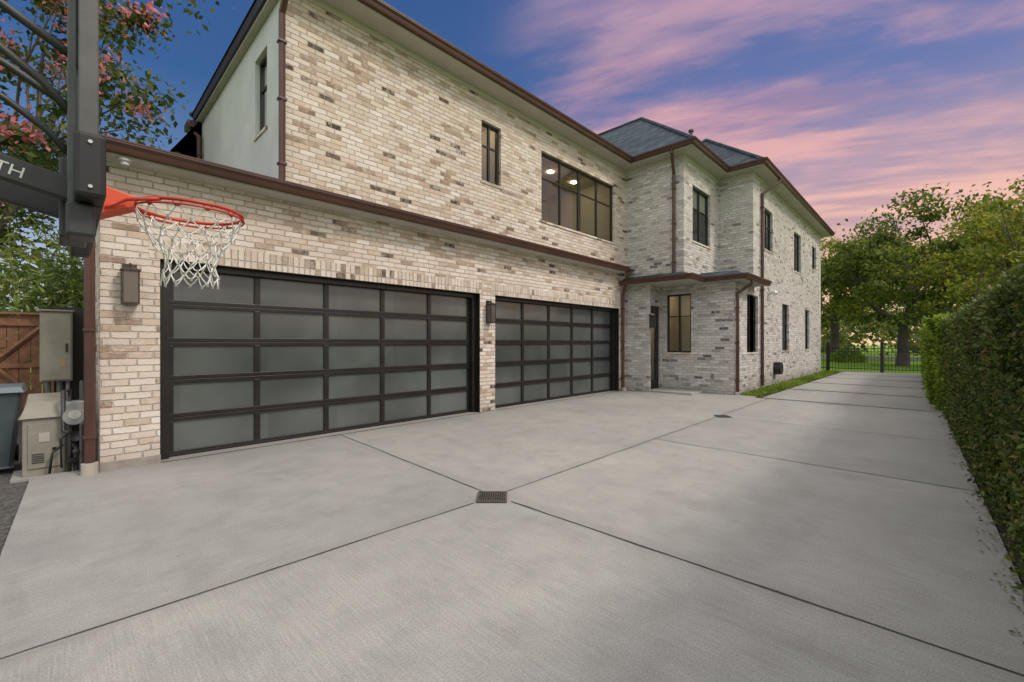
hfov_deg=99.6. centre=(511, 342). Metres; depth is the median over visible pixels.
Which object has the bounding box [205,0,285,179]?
stucco side wall
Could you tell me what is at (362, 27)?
frieze
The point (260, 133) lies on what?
window sills
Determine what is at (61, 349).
electrical cabinet
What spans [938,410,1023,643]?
fallen leaves
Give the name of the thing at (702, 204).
roller blinds
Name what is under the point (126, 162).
soffit camera
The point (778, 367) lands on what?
hose reel
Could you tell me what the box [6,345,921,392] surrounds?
ground
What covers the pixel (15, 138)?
crepe myrtle tree
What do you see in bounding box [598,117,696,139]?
entry roof caps
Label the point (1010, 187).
oak tree
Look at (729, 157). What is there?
wing roof
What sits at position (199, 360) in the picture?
garage door glass
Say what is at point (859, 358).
shrub
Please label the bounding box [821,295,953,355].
distant trees
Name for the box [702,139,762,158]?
wing roof caps
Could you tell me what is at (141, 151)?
gutter
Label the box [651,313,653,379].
entry hall
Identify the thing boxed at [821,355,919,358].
street
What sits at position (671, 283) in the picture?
canopy soffit
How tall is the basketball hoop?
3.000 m
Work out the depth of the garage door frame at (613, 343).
11.01 m
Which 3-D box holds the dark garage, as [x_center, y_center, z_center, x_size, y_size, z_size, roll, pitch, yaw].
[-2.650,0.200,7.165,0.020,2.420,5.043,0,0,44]
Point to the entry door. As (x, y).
(655, 312)
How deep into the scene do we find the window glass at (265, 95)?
7.10 m
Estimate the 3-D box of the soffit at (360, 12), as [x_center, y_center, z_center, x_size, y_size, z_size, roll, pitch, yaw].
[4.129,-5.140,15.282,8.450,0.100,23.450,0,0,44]
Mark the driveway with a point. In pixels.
(820, 529)
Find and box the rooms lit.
[482,126,689,350]
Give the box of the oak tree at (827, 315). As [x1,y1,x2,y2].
[821,233,954,357]
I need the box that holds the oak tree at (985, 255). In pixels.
[897,191,1023,312]
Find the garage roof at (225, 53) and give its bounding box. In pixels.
[192,0,255,113]
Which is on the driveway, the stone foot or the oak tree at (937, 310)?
the stone foot
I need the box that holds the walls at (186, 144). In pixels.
[170,119,204,159]
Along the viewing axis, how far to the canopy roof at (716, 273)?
11.95 m
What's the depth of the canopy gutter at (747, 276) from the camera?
11.58 m
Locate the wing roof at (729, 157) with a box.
[703,141,756,165]
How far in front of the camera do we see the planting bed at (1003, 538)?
3.42 m
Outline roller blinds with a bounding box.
[693,191,766,323]
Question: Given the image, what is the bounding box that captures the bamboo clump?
[0,204,83,384]
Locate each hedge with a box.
[919,311,953,410]
[939,261,1023,601]
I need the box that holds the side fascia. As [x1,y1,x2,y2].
[193,0,266,120]
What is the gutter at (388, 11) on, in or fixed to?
on the soffit at (360, 12)
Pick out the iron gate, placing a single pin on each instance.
(828, 351)
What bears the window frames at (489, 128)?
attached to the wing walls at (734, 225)
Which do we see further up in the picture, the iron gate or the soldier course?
the soldier course
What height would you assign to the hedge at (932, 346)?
2.204 m
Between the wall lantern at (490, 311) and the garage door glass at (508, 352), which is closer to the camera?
the wall lantern at (490, 311)
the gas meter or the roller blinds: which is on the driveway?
the gas meter
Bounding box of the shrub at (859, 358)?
[830,348,867,362]
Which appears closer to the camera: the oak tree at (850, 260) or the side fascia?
the side fascia
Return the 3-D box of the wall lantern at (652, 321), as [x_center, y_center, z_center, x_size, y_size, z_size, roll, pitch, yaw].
[4.005,-0.623,12.316,0.161,0.395,0.154,0,0,44]
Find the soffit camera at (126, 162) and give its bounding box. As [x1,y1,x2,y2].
[118,157,131,166]
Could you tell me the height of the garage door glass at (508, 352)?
2.282 m
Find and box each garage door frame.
[160,259,479,459]
[495,295,618,407]
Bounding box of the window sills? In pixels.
[253,125,816,353]
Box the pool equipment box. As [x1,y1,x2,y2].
[10,392,72,483]
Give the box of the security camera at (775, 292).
[768,290,777,294]
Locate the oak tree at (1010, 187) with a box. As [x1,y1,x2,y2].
[939,175,1023,293]
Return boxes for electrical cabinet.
[38,307,83,463]
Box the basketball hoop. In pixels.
[0,0,244,289]
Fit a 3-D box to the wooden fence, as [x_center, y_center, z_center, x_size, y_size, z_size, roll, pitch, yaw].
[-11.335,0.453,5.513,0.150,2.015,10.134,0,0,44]
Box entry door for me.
[651,306,658,388]
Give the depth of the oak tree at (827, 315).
33.10 m
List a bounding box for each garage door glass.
[173,270,466,450]
[495,301,608,404]
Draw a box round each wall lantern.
[119,263,140,304]
[486,300,496,322]
[649,314,656,327]
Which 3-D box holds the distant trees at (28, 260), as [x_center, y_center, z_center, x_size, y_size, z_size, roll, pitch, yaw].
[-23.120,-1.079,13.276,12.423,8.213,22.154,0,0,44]
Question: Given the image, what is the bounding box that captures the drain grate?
[476,491,506,502]
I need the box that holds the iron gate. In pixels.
[821,341,922,372]
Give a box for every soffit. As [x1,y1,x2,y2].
[106,151,625,273]
[196,0,277,122]
[321,0,830,237]
[622,278,764,287]
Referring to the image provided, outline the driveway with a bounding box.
[0,371,1023,681]
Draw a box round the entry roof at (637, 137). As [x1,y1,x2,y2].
[599,120,686,155]
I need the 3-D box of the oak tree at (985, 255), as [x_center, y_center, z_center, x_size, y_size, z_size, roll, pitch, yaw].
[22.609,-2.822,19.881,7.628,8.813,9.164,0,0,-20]
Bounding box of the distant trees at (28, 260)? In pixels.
[0,224,83,369]
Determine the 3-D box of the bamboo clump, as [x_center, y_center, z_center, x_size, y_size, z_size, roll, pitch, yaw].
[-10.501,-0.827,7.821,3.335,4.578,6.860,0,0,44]
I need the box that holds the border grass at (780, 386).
[740,370,838,397]
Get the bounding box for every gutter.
[99,134,629,271]
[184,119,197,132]
[358,0,834,235]
[619,272,771,285]
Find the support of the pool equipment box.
on the gravel bed at (11, 495)
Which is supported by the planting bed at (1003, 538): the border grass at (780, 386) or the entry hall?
the border grass at (780, 386)
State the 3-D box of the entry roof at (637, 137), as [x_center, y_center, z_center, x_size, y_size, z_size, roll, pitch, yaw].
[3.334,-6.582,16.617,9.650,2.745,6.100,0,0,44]
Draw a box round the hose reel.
[773,362,782,373]
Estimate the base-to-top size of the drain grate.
0.008 m
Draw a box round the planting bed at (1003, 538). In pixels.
[743,372,1023,583]
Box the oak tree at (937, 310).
[882,206,1022,315]
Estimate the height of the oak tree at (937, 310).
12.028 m
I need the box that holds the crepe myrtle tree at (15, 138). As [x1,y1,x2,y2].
[0,0,233,265]
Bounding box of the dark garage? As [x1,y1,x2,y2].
[172,304,462,379]
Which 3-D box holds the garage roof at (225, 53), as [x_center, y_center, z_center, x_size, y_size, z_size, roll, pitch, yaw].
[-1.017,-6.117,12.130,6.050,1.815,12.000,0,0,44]
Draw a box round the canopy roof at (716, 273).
[623,270,742,279]
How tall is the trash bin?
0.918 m
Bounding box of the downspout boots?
[81,387,626,475]
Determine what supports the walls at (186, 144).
on the ground at (869, 365)
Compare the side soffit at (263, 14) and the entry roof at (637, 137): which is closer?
the side soffit at (263, 14)
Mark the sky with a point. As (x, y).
(858, 104)
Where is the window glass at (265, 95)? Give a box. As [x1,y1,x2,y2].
[263,62,812,347]
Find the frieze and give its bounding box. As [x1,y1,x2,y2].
[307,0,820,237]
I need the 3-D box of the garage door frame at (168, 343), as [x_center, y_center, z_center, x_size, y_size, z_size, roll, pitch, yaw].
[-2.496,0.209,7.015,0.250,2.401,5.045,0,0,44]
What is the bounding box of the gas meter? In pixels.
[48,379,95,473]
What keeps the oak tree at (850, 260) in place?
on the ground at (869, 365)
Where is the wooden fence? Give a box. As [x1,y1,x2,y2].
[0,312,53,421]
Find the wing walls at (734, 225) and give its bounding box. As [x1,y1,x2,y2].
[626,158,820,394]
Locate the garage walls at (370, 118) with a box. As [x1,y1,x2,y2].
[95,0,625,468]
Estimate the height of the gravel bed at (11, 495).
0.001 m
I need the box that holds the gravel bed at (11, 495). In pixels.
[0,422,95,554]
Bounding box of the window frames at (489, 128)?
[260,55,813,352]
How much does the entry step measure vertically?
0.075 m
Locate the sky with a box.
[0,0,1023,344]
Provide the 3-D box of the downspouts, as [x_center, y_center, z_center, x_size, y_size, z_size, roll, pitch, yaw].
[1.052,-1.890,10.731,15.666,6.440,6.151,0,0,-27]
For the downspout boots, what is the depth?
4.59 m
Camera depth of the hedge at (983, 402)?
3.47 m
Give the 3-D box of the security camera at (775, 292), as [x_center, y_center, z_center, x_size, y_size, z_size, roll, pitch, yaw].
[8.422,-1.605,13.981,0.274,0.157,0.140,0,0,44]
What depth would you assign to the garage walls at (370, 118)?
6.94 m
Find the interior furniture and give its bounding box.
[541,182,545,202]
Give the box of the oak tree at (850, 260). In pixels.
[821,181,1023,365]
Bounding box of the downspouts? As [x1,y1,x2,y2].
[83,0,780,463]
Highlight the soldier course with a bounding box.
[149,238,620,308]
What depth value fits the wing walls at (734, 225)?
12.80 m
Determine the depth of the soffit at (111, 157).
6.22 m
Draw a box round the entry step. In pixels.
[650,387,704,394]
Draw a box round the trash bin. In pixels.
[0,383,28,468]
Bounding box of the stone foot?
[100,454,160,471]

